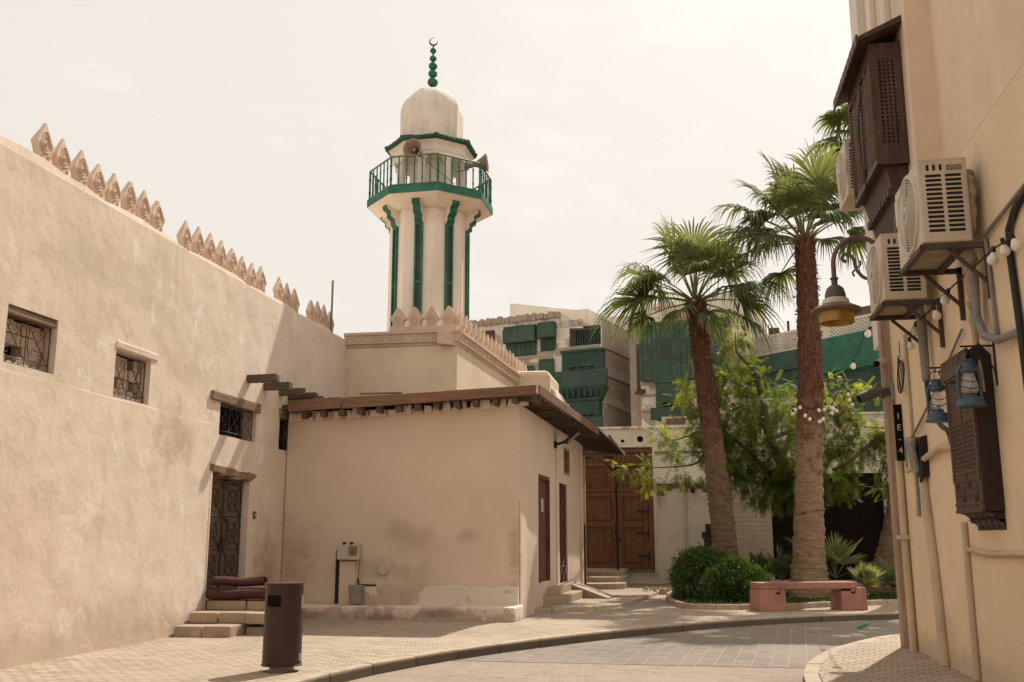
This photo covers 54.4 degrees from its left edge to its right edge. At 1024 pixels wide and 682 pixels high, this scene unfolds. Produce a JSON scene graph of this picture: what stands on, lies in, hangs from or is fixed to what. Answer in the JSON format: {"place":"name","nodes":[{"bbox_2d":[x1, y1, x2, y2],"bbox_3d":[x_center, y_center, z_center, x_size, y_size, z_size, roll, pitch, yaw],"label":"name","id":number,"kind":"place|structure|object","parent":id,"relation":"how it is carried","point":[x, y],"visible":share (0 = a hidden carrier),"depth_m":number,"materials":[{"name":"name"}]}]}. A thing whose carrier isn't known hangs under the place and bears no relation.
{"place":"outdoors","nodes":[
{"label":"outdoors","id":0,"kind":"place"},
{"bbox_2d":[0,0,869,338],"label":"sky","id":1,"kind":"structure","parent":0,"point":[261,126],"materials":[{"name":"white"}]},
{"bbox_2d":[344,306,526,396],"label":"prayer hall","id":2,"kind":"structure","parent":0,"point":[454,351],"depth_m":25.33,"materials":[{"name":"beige paint"}]},
{"bbox_2d":[367,38,492,331],"bbox_3d":[-2.319,-3.756,28.369,3.366,10.590,3.366,-2,-11,10],"label":"minaret","id":3,"kind":"object","parent":2,"relation":"on","point":[429,215],"visible":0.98,"depth_m":27.38,"materials":[{"name":"white paint"}]},
{"bbox_2d":[403,138,425,162],"bbox_3d":[-2.657,-5.188,27.561,0.555,0.564,0.915,-2,-11,10],"label":"horn loudspeaker","id":4,"kind":"object","parent":3,"relation":"attached to","point":[411,146],"visible":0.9,"depth_m":27.28,"materials":[{"name":"grey metal"}]},
{"bbox_2d":[455,153,488,171],"bbox_3d":[-1.124,-5.012,28.130,0.950,0.560,0.562,-2,-11,10],"label":"horn loudspeaker","id":5,"kind":"object","parent":3,"relation":"attached to","point":[483,159],"visible":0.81,"depth_m":28.00,"materials":[{"name":"grey metal"}]},
{"bbox_2d":[517,371,563,401],"bbox_3d":[0.601,2.394,32.841,2.303,2.460,2.600,-2,-11,10],"label":"roof room","id":6,"kind":"object","parent":2,"relation":"on","point":[546,380],"visible":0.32,"depth_m":31.75,"materials":[{"name":"beige paint"}]},
{"bbox_2d":[0,595,897,681],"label":"pavement","id":7,"kind":"structure","parent":0,"point":[327,644],"depth_m":15.26,"materials":[{"name":"stone"}]},
{"bbox_2d":[0,123,345,668],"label":"plastered wall","id":8,"kind":"structure","parent":7,"relation":"on","point":[154,378],"depth_m":15.40,"materials":[{"name":"paint"}]},
{"bbox_2d":[3,305,56,372],"bbox_3d":[-6.592,0.003,13.247,0.411,0.775,1.069,-2,-11,10],"label":"window","id":9,"kind":"structure","parent":8,"relation":"in","point":[24,344],"depth_m":13.30,"materials":[{"name":"metal"}]},
{"bbox_2d":[113,340,158,403],"bbox_3d":[-6.128,0.537,15.737,0.453,0.891,1.249,-2,-11,10],"label":"window","id":10,"kind":"structure","parent":8,"relation":"in","point":[127,376],"depth_m":15.73,"materials":[{"name":"metal"}]},
{"bbox_2d":[205,463,256,598],"bbox_3d":[-5.452,3.592,18.802,0.372,2.417,2.057,-2,-11,10],"label":"door","id":11,"kind":"structure","parent":8,"relation":"in","point":[227,483],"depth_m":18.82,"materials":[{"name":"brown metal"}]},
{"bbox_2d":[210,390,260,441],"bbox_3d":[-5.452,1.472,19.146,0.397,0.790,2.154,-2,-11,10],"label":"window","id":12,"kind":"structure","parent":8,"relation":"in","point":[230,424],"depth_m":19.38,"materials":[{"name":"black"}]},
{"bbox_2d":[278,409,288,450],"bbox_3d":[-5.013,1.966,21.671,0.379,0.862,1.102,-2,-11,10],"label":"window","id":13,"kind":"structure","parent":8,"relation":"in","point":[283,414],"depth_m":21.60,"materials":[{"name":"black"}]},
{"bbox_2d":[330,280,333,332],"bbox_3d":[-4.481,-0.719,24.736,0.052,1.620,0.052,2,-11,-12],"label":"flagpole","id":14,"kind":"object","parent":8,"relation":"on","point":[331,315],"visible":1,"depth_m":24.74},
{"bbox_2d":[173,599,264,637],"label":"stone steps","id":15,"kind":"structure","parent":7,"relation":"on","point":[224,618],"depth_m":16.89,"materials":[{"name":"stone"}]},
{"bbox_2d":[205,587,265,599],"bbox_3d":[-4.783,4.491,17.689,1.216,0.221,0.433,-1,-11,4],"label":"rolled rug","id":16,"kind":"object","parent":15,"relation":"on","point":[234,593],"visible":0.77,"depth_m":17.51,"materials":[{"name":"fabric"}]},
{"bbox_2d":[212,576,267,586],"bbox_3d":[-4.880,4.309,17.842,0.948,0.185,0.319,0,-11,2],"label":"rolled rug","id":17,"kind":"object","parent":16,"relation":"on","point":[238,581],"visible":0.99,"depth_m":17.71,"materials":[{"name":"fabric"}]},
{"bbox_2d":[261,582,304,672],"bbox_3d":[-2.832,3.530,12.324,0.500,1.062,0.500,-2,-11,10],"label":"litter bin","id":18,"kind":"object","parent":7,"relation":"on","point":[283,629],"visible":1,"depth_m":12.14,"materials":[{"name":"brown metal"}]},
{"bbox_2d":[281,385,598,621],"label":"annex building","id":19,"kind":"structure","parent":7,"relation":"on","point":[459,505],"depth_m":20.90,"materials":[{"name":"beige paint"}]},
{"bbox_2d":[334,542,375,603],"bbox_3d":[-3.248,4.801,20.589,0.884,1.260,0.270,-2,-11,10],"label":"meter cabinet","id":20,"kind":"object","parent":19,"relation":"on","point":[348,569],"visible":0.91,"depth_m":20.61,"materials":[{"name":"white plastic"}]},
{"bbox_2d":[348,546,356,555],"bbox_3d":[-3.287,4.335,20.556,0.180,0.190,0.014,-2,-11,10],"label":"window","id":21,"kind":"structure","parent":20,"relation":"in","point":[352,549],"depth_m":20.55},
{"bbox_2d":[348,585,364,604],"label":"concrete block","id":22,"kind":"structure","parent":19,"relation":"on","point":[356,594],"depth_m":20.22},
{"bbox_2d":[377,563,387,574],"bbox_3d":[-2.680,4.727,20.625,0.240,0.240,0.035,-2,-11,10],"label":"wall cap","id":23,"kind":"object","parent":19,"relation":"attached to","point":[382,568],"visible":1,"depth_m":20.61,"materials":[{"name":"white plastic"}]},
{"bbox_2d":[538,474,549,596],"bbox_3d":[0.679,4.512,23.062,0.187,2.754,1.340,-2,-11,12],"label":"door","id":24,"kind":"structure","parent":19,"relation":"in","point":[543,481],"depth_m":23.40,"materials":[{"name":"brown wood"}]},
{"bbox_2d":[559,484,566,582],"bbox_3d":[1.274,5.019,25.916,0.094,2.540,1.330,-2,-11,12],"label":"door","id":25,"kind":"structure","parent":19,"relation":"in","point":[562,489],"depth_m":26.06,"materials":[{"name":"wood"}]},
{"bbox_2d":[554,430,579,447],"bbox_3d":[1.385,2.469,24.994,0.645,0.420,0.413,-2,-11,10],"label":"floodlight","id":26,"kind":"object","parent":19,"relation":"attached to","point":[575,434],"visible":1,"depth_m":24.92,"materials":[{"name":"black metal"}]},
{"bbox_2d":[564,447,569,475],"bbox_3d":[1.404,3.253,26.831,0.160,0.700,0.915,-2,-11,12],"label":"window","id":27,"kind":"structure","parent":19,"relation":"in","point":[566,452],"depth_m":27.16,"materials":[{"name":"black"}]},
{"bbox_2d":[584,524,585,584],"bbox_3d":[2.131,6.286,29.171,0.070,1.800,0.080,-2,-11,10],"label":"iron strip","id":28,"kind":"object","parent":19,"relation":"attached to","point":[584,554],"visible":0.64,"depth_m":29.14,"materials":[{"name":"black metal"}]},
{"bbox_2d":[535,586,672,612],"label":"kerb","id":29,"kind":"structure","parent":7,"relation":"on","point":[599,607],"depth_m":22.48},
{"bbox_2d":[637,586,670,594],"bbox_3d":[4.338,7.356,29.326,1.179,0.180,1.926,1,-11,-4],"label":"rubble","id":30,"kind":"object","parent":7,"relation":"on","point":[663,591],"visible":0.62,"depth_m":28.80,"materials":[{"name":"stone"}]},
{"bbox_2d":[629,572,697,587],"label":"platform","id":31,"kind":"structure","parent":7,"relation":"on","point":[644,579],"depth_m":32.95,"materials":[{"name":"concrete"}]},
{"bbox_2d":[598,412,888,580],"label":"courtyard wall","id":32,"kind":"structure","parent":31,"relation":"on","point":[754,534],"depth_m":34.79,"materials":[{"name":"white paint"}]},
{"bbox_2d":[585,448,654,568],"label":"wooden gate","id":33,"kind":"structure","parent":32,"relation":"attached to","point":[636,524],"depth_m":35.46,"materials":[{"name":"brown wood"}]},
{"bbox_2d":[662,416,686,425],"bbox_3d":[5.952,2.999,36.418,0.908,0.373,0.820,-2,-11,10],"label":"window air conditioner","id":34,"kind":"object","parent":32,"relation":"on","point":[669,421],"depth_m":36.03,"materials":[{"name":"plastic"}]},
{"bbox_2d":[666,588,897,609],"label":"kerb","id":35,"kind":"structure","parent":7,"relation":"on","point":[673,602],"depth_m":23.10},
{"bbox_2d":[750,581,867,611],"bbox_3d":[6.741,5.798,22.642,2.658,0.620,0.536,2,-11,-12],"label":"bench","id":36,"kind":"object","parent":7,"relation":"on","point":[771,596],"visible":1,"depth_m":22.47,"materials":[{"name":"stone"}]},
{"bbox_2d":[470,304,630,426],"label":"old house","id":37,"kind":"structure","parent":0,"point":[591,377],"depth_m":46.90,"materials":[{"name":"white paint"}]},
{"bbox_2d":[482,330,494,341],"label":"window","id":38,"kind":"structure","parent":37,"relation":"in","point":[491,333],"depth_m":48.61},
{"bbox_2d":[554,347,608,403],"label":"bay window","id":39,"kind":"structure","parent":37,"relation":"in","point":[584,373],"depth_m":45.51,"materials":[{"name":"green"}]},
{"bbox_2d":[568,397,602,426],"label":"bay window","id":40,"kind":"structure","parent":37,"relation":"in","point":[591,408],"depth_m":45.13,"materials":[{"name":"green"}]},
{"bbox_2d":[339,661,822,681],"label":"road","id":41,"kind":"structure","parent":0,"point":[461,671],"depth_m":13.04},
{"bbox_2d":[539,585,667,607],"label":"pavement","id":42,"kind":"structure","parent":0,"point":[629,592],"depth_m":25.39,"materials":[{"name":"stone"}]},
{"bbox_2d":[543,581,613,605],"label":"side steps","id":43,"kind":"structure","parent":42,"relation":"on","point":[564,593],"depth_m":24.61,"materials":[{"name":"stone"}]},
{"bbox_2d":[587,568,631,589],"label":"gate steps","id":44,"kind":"structure","parent":42,"relation":"on","point":[605,578],"depth_m":31.01,"materials":[{"name":"stone"}]},
{"bbox_2d":[567,428,625,569],"bbox_3d":[2.208,5.014,30.795,2.260,4.527,7.001,-2,-11,10],"label":"tin canopy","id":45,"kind":"object","parent":44,"relation":"on","point":[603,442],"visible":0.47,"depth_m":32.74,"materials":[{"name":"brown metal"}]},
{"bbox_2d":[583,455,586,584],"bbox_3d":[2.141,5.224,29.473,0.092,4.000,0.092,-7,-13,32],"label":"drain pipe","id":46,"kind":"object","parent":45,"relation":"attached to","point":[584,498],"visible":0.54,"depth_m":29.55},
{"bbox_2d":[605,316,628,329],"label":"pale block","id":47,"kind":"structure","parent":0,"point":[614,319],"depth_m":55.06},
{"bbox_2d":[477,661,775,667],"bbox_3d":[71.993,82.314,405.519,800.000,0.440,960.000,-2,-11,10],"label":"ground","id":48,"kind":"structure","parent":0,"point":[628,664],"depth_m":14.13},
{"bbox_2d":[280,612,898,681],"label":"kerb","id":49,"kind":"structure","parent":48,"relation":"on","point":[359,671],"depth_m":16.26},
{"bbox_2d":[803,633,899,681],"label":"kerb","id":50,"kind":"structure","parent":48,"relation":"on","point":[811,671],"depth_m":13.32,"materials":[{"name":"concrete"}]},
{"bbox_2d":[849,0,1023,681],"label":"rendered house","id":51,"kind":"structure","parent":48,"relation":"on","point":[963,69],"depth_m":11.70,"materials":[{"name":"paint"}]},
{"bbox_2d":[811,235,874,326],"bbox_3d":[5.094,-0.950,14.806,1.311,1.384,0.730,-2,-11,10],"label":"street lamp","id":52,"kind":"object","parent":51,"relation":"attached to","point":[836,308],"visible":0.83,"depth_m":14.71,"materials":[{"name":"brown metal"}]},
{"bbox_2d":[836,139,864,211],"bbox_3d":[5.622,-2.725,16.385,0.492,0.952,0.893,-2,-11,10],"label":"air conditioner","id":53,"kind":"object","parent":51,"relation":"attached to","point":[844,174],"visible":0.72,"depth_m":16.13,"materials":[{"name":"plastic"}]},
{"bbox_2d":[833,15,909,239],"bbox_3d":[5.389,-2.665,14.855,0.660,3.500,2.280,-2,-11,10],"label":"lattice bay","id":54,"kind":"object","parent":51,"relation":"attached to","point":[870,90],"visible":0.9,"depth_m":14.21,"materials":[{"name":"brown wood"}]},
{"bbox_2d":[893,404,904,460],"bbox_3d":[5.780,1.365,14.863,0.110,0.841,0.048,-2,-11,10],"label":"code plate","id":55,"kind":"object","parent":51,"relation":"attached to","point":[899,436],"visible":1,"depth_m":14.85,"materials":[{"name":"black"}]},
{"bbox_2d":[897,341,904,393],"bbox_3d":[5.718,0.402,14.690,0.106,0.784,0.484,-2,-11,10],"label":"cable coil","id":56,"kind":"object","parent":51,"relation":"attached to","point":[900,389],"visible":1,"depth_m":14.60,"materials":[{"name":"black metal"}]},
{"bbox_2d":[866,233,944,347],"bbox_3d":[5.073,-0.558,12.967,0.737,1.492,0.979,-2,-11,10],"label":"air conditioner","id":57,"kind":"object","parent":51,"relation":"attached to","point":[894,296],"visible":0.77,"depth_m":12.62,"materials":[{"name":"metal"}]},
{"bbox_2d":[916,305,930,381],"bbox_3d":[5.282,-0.086,12.814,0.126,1.149,0.601,-5,-12,22],"label":"taped pipe","id":58,"kind":"object","parent":57,"relation":"attached to","point":[923,349],"visible":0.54,"depth_m":12.96,"materials":[{"name":"plastic"}]},
{"bbox_2d":[924,380,949,443],"bbox_3d":[5.296,0.858,12.368,0.079,0.935,1.008,-2,-11,10],"label":"hose","id":59,"kind":"object","parent":58,"relation":"hanging from","point":[942,426],"visible":0.55,"depth_m":12.55,"materials":[{"name":"grey plastic"}]},
{"bbox_2d":[895,460,917,650],"bbox_3d":[5.803,3.131,14.648,0.105,2.752,0.170,-2,-11,10],"label":"pipe","id":60,"kind":"object","parent":51,"relation":"attached to","point":[911,619],"visible":0.9,"depth_m":14.61,"materials":[{"name":"plastic"}]},
{"bbox_2d":[896,535,909,538],"bbox_3d":[5.789,2.906,14.726,0.160,0.060,0.200,-2,-11,10],"label":"pipe clamp","id":61,"kind":"object","parent":60,"relation":"attached to","point":[902,536],"visible":1,"depth_m":14.63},
{"bbox_2d":[903,334,918,516],"bbox_3d":[5.691,1.182,14.200,0.042,2.604,0.094,-2,-11,10],"label":"pipe","id":62,"kind":"object","parent":51,"relation":"attached to","point":[909,399],"visible":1,"depth_m":14.22,"materials":[{"name":"metal"}]},
{"bbox_2d":[904,435,929,482],"bbox_3d":[5.518,1.616,13.585,0.233,0.643,0.483,-2,-11,10],"label":"junction box","id":63,"kind":"object","parent":51,"relation":"attached to","point":[917,450],"visible":0.98,"depth_m":13.48,"materials":[{"name":"grey metal"}]},
{"bbox_2d":[916,473,920,515],"bbox_3d":[5.697,2.151,13.955,0.020,0.600,0.050,-2,-11,10],"label":"metal strip","id":64,"kind":"object","parent":51,"relation":"attached to","point":[919,508],"visible":0.71,"depth_m":13.93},
{"bbox_2d":[831,191,1023,410],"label":"string lights","id":65,"kind":"object","parent":51,"relation":"attached to","point":[1017,245],"visible":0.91,"depth_m":10.33,"materials":[{"name":"white glass"}]},
{"bbox_2d":[905,444,949,473],"bbox_3d":[5.443,1.492,12.863,0.080,0.246,3.107,-2,-11,10],"label":"cable duct","id":66,"kind":"object","parent":51,"relation":"attached to","point":[931,453],"visible":0.67,"depth_m":12.79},
{"bbox_2d":[904,328,962,467],"bbox_3d":[5.460,0.854,12.971,0.032,1.365,3.480,-2,-11,10],"label":"cable","id":67,"kind":"object","parent":51,"relation":"attached to","point":[933,393],"visible":0.6,"depth_m":13.27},
{"bbox_2d":[918,477,949,666],"bbox_3d":[5.544,2.993,13.070,0.126,2.422,0.540,-2,-11,10],"label":"pipe","id":68,"kind":"object","parent":51,"relation":"attached to","point":[943,649],"visible":0.96,"depth_m":12.95,"materials":[{"name":"metal"}]},
{"bbox_2d":[926,367,947,422],"bbox_3d":[5.024,0.600,11.651,0.399,0.690,0.304,-9,-15,40],"label":"storm lantern","id":69,"kind":"object","parent":51,"relation":"attached to","point":[938,415],"visible":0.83,"depth_m":11.63,"materials":[{"name":"blue metal"}]},
{"bbox_2d":[894,157,990,320],"bbox_3d":[4.749,-1.096,11.101,0.712,1.562,1.183,-2,-11,10],"label":"air conditioner","id":70,"kind":"object","parent":51,"relation":"attached to","point":[933,218],"visible":1,"depth_m":10.66,"materials":[{"name":"metal"}]},
{"bbox_2d":[964,169,985,391],"bbox_3d":[4.900,-0.650,10.626,0.228,2.408,0.396,-2,-11,10],"label":"taped pipe","id":71,"kind":"object","parent":70,"relation":"attached to","point":[971,257],"visible":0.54,"depth_m":10.63,"materials":[{"name":"plastic"}]},
{"bbox_2d":[961,522,980,680],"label":"pipe","id":72,"kind":"object","parent":51,"relation":"attached to","point":[971,607],"visible":1,"depth_m":11.42,"materials":[{"name":"metal"}]},
{"bbox_2d":[940,343,1006,530],"bbox_3d":[5.022,1.079,10.883,0.263,1.949,1.090,-2,-11,10],"label":"carved box","id":73,"kind":"object","parent":51,"relation":"attached to","point":[976,465],"visible":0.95,"depth_m":10.51,"materials":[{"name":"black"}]},
{"bbox_2d":[956,342,997,408],"bbox_3d":[4.791,0.339,10.337,0.304,0.690,0.399,13,-17,-48],"label":"storm lantern","id":74,"kind":"object","parent":51,"relation":"attached to","point":[970,399],"visible":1,"depth_m":10.33,"materials":[{"name":"blue metal"}]},
{"bbox_2d":[983,237,998,343],"bbox_3d":[4.971,-0.532,10.316,0.038,1.153,0.120,-2,-11,10],"label":"pipe","id":75,"kind":"object","parent":51,"relation":"attached to","point":[992,297],"visible":0.92,"depth_m":10.30,"materials":[{"name":"metal"}]},
{"bbox_2d":[970,275,1016,343],"bbox_3d":[4.874,-0.357,10.061,0.124,0.893,1.109,-1,-11,5],"label":"pipe","id":76,"kind":"object","parent":51,"relation":"attached to","point":[984,333],"visible":0.94,"depth_m":10.45,"materials":[{"name":"plastic"}]},
{"bbox_2d":[965,547,1023,556],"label":"pipe","id":77,"kind":"object","parent":51,"relation":"attached to","point":[996,553],"visible":1,"depth_m":10.40,"materials":[{"name":"metal"}]},
{"bbox_2d":[982,182,1023,237],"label":"pipe","id":78,"kind":"object","parent":51,"relation":"attached to","point":[1008,205],"visible":0.87,"depth_m":9.81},
{"bbox_2d":[1005,186,1023,387],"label":"pipe","id":79,"kind":"object","parent":51,"relation":"attached to","point":[1015,295],"visible":0.84,"depth_m":9.50,"materials":[{"name":"black metal"}]},
{"bbox_2d":[392,619,899,667],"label":"road","id":80,"kind":"structure","parent":0,"point":[795,645],"depth_m":16.14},
{"bbox_2d":[856,622,870,628],"bbox_3d":[6.824,5.520,19.321,0.264,0.146,0.095,-6,-13,29],"label":"crushed bottle","id":81,"kind":"object","parent":80,"relation":"on","point":[862,625],"visible":1,"depth_m":19.30,"materials":[{"name":"green plastic"}]},
{"bbox_2d":[629,292,765,426],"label":"old house","id":82,"kind":"structure","parent":0,"point":[658,366],"depth_m":44.14,"materials":[{"name":"white paint"}]},
{"bbox_2d":[636,344,639,388],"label":"window","id":83,"kind":"structure","parent":82,"relation":"in","point":[637,345],"depth_m":45.20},
{"bbox_2d":[650,378,690,420],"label":"bay window","id":84,"kind":"structure","parent":82,"relation":"in","point":[662,387],"depth_m":43.58,"materials":[{"name":"green"}]},
{"bbox_2d":[639,316,730,381],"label":"bay window","id":85,"kind":"structure","parent":82,"relation":"in","point":[667,358],"depth_m":44.06,"materials":[{"name":"green"}]},
{"bbox_2d":[681,585,895,604],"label":"soil","id":86,"kind":"structure","parent":0,"point":[813,599],"depth_m":25.79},
{"bbox_2d":[655,480,710,578],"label":"shed","id":87,"kind":"structure","parent":86,"relation":"on","point":[682,520],"depth_m":33.57,"materials":[{"name":"paint"}]},
{"bbox_2d":[704,539,711,546],"bbox_3d":[6.574,6.627,32.598,0.574,0.301,0.622,-2,-11,10],"label":"black box","id":88,"kind":"object","parent":87,"relation":"attached to","point":[709,543],"visible":0.23,"depth_m":32.34,"materials":[{"name":"metal"}]},
{"bbox_2d":[701,532,711,538],"bbox_3d":[6.520,6.372,32.658,0.584,0.216,0.622,-2,-11,10],"label":"black box","id":89,"kind":"object","parent":88,"relation":"on","point":[706,535],"visible":0.52,"depth_m":32.39,"materials":[{"name":"metal"}]},
{"bbox_2d":[705,524,710,531],"bbox_3d":[6.579,6.139,32.694,0.464,0.246,0.622,-2,-11,10],"label":"black box","id":90,"kind":"object","parent":89,"relation":"on","point":[707,527],"visible":0.39,"depth_m":32.43,"materials":[{"name":"metal"}]},
{"bbox_2d":[586,213,795,556],"bbox_3d":[5.500,1.470,29.372,6.456,11.290,4.880,-2,-11,10],"label":"palm tree","id":91,"kind":"object","parent":86,"relation":"on","point":[687,254],"visible":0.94,"depth_m":29.12,"materials":[{"name":"green plant"}]},
{"bbox_2d":[665,540,734,599],"bbox_3d":[4.878,5.855,25.427,2.439,1.505,1.441,10,-15,-41],"label":"bush","id":92,"kind":"object","parent":86,"relation":"on","point":[688,567],"visible":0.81,"depth_m":25.00,"materials":[{"name":"green plant"}]},
{"bbox_2d":[694,552,776,602],"bbox_3d":[5.439,5.723,24.153,1.883,1.328,1.520,7,-13,-32],"label":"bush","id":93,"kind":"object","parent":86,"relation":"on","point":[727,581],"visible":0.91,"depth_m":23.96,"materials":[{"name":"green plant"}]},
{"bbox_2d":[605,324,886,518],"bbox_3d":[7.140,3.148,30.014,8.839,7.819,3.756,2,-11,-10],"label":"feathery tree","id":94,"kind":"object","parent":86,"relation":"on","point":[779,477],"visible":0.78,"depth_m":29.68,"materials":[{"name":"green plant"}]},
{"bbox_2d":[747,549,775,574],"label":"fan palm","id":95,"kind":"object","parent":86,"relation":"on","point":[759,559],"visible":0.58,"depth_m":26.10,"materials":[{"name":"green plant"}]},
{"bbox_2d":[668,588,896,603],"bbox_3d":[8.401,6.606,25.682,8.674,0.217,7.159,-2,-11,10],"label":"ground cover","id":96,"kind":"object","parent":86,"relation":"on","point":[878,595],"visible":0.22,"depth_m":24.47,"materials":[{"name":"green plant"}]},
{"bbox_2d":[767,546,792,580],"bbox_3d":[7.399,6.016,27.096,1.061,1.020,1.572,2,-11,-10],"label":"fan palm","id":97,"kind":"object","parent":96,"relation":"on","point":[781,564],"visible":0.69,"depth_m":26.94,"materials":[{"name":"green plant"}]},
{"bbox_2d":[783,531,866,578],"bbox_3d":[8.429,5.716,26.638,2.334,1.250,2.157,-2,-11,10],"label":"fan palm","id":98,"kind":"object","parent":96,"relation":"on","point":[834,550],"visible":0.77,"depth_m":26.47,"materials":[{"name":"green plant"}]},
{"bbox_2d":[702,137,866,598],"bbox_3d":[7.747,0.643,27.186,4.952,12.412,4.758,-8,-14,36],"label":"palm tree","id":99,"kind":"object","parent":86,"relation":"on","point":[796,194],"visible":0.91,"depth_m":26.80,"materials":[{"name":"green plant"}]},
{"bbox_2d":[791,390,854,423],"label":"string lights","id":100,"kind":"object","parent":99,"relation":"attached to","point":[847,394],"visible":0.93,"depth_m":25.92,"materials":[{"name":"white glass"}]},
{"bbox_2d":[800,103,896,592],"bbox_3d":[11.699,-0.489,30.168,4.721,16.046,4.946,10,-15,-42],"label":"palm tree","id":101,"kind":"object","parent":86,"relation":"on","point":[837,118],"visible":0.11,"depth_m":30.27,"materials":[{"name":"green plant"}]},
{"bbox_2d":[832,418,889,502],"bbox_3d":[11.569,4.845,29.063,3.697,5.254,2.017,4,-12,-18],"label":"feathery tree","id":102,"kind":"object","parent":86,"relation":"on","point":[879,434],"visible":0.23,"depth_m":29.37,"materials":[{"name":"green plant"}]},
{"bbox_2d":[846,560,886,588],"bbox_3d":[9.078,5.951,25.397,1.045,0.734,0.926,-2,-11,10],"label":"fan palm","id":103,"kind":"object","parent":86,"relation":"on","point":[868,575],"visible":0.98,"depth_m":25.25,"materials":[{"name":"green plant"}]},
{"bbox_2d":[873,555,896,590],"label":"fan palm","id":104,"kind":"object","parent":86,"relation":"on","point":[888,577],"visible":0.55,"depth_m":25.93,"materials":[{"name":"green plant"}]},
{"bbox_2d":[750,305,882,412],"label":"old house","id":105,"kind":"structure","parent":0,"point":[840,344],"depth_m":40.56,"materials":[{"name":"green paint"}]},
{"bbox_2d":[762,321,779,335],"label":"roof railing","id":106,"kind":"object","parent":105,"relation":"on","point":[772,332],"visible":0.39,"depth_m":45.64,"materials":[{"name":"metal"}]},
{"bbox_2d":[767,473,883,584],"bbox_3d":[10.779,6.418,33.933,4.400,3.790,0.940,-2,-11,10],"label":"shop door","id":107,"kind":"structure","parent":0,"point":[859,521],"depth_m":34.20,"materials":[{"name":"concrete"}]},
{"bbox_2d":[819,636,979,681],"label":"pavement","id":108,"kind":"structure","parent":0,"point":[890,659],"depth_m":12.64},
{"bbox_2d":[877,320,909,648],"bbox_3d":[5.878,1.918,15.303,0.179,5.430,0.244,-2,-11,10],"label":"timber post","id":109,"kind":"object","parent":108,"relation":"on","point":[884,343],"visible":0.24,"depth_m":15.22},
{"bbox_2d":[856,382,895,403],"bbox_3d":[5.687,0.817,15.424,0.750,0.327,0.273,1,-11,-4],"label":"security camera","id":110,"kind":"object","parent":109,"relation":"attached to","point":[869,395],"visible":0.83,"depth_m":15.33,"materials":[{"name":"black"}]},
{"bbox_2d":[873,358,886,366],"bbox_3d":[5.733,0.334,15.492,0.255,0.177,0.120,9,-14,-37],"label":"security camera","id":111,"kind":"object","parent":109,"relation":"attached to","point":[880,362],"visible":1,"depth_m":15.43,"materials":[{"name":"plastic"}]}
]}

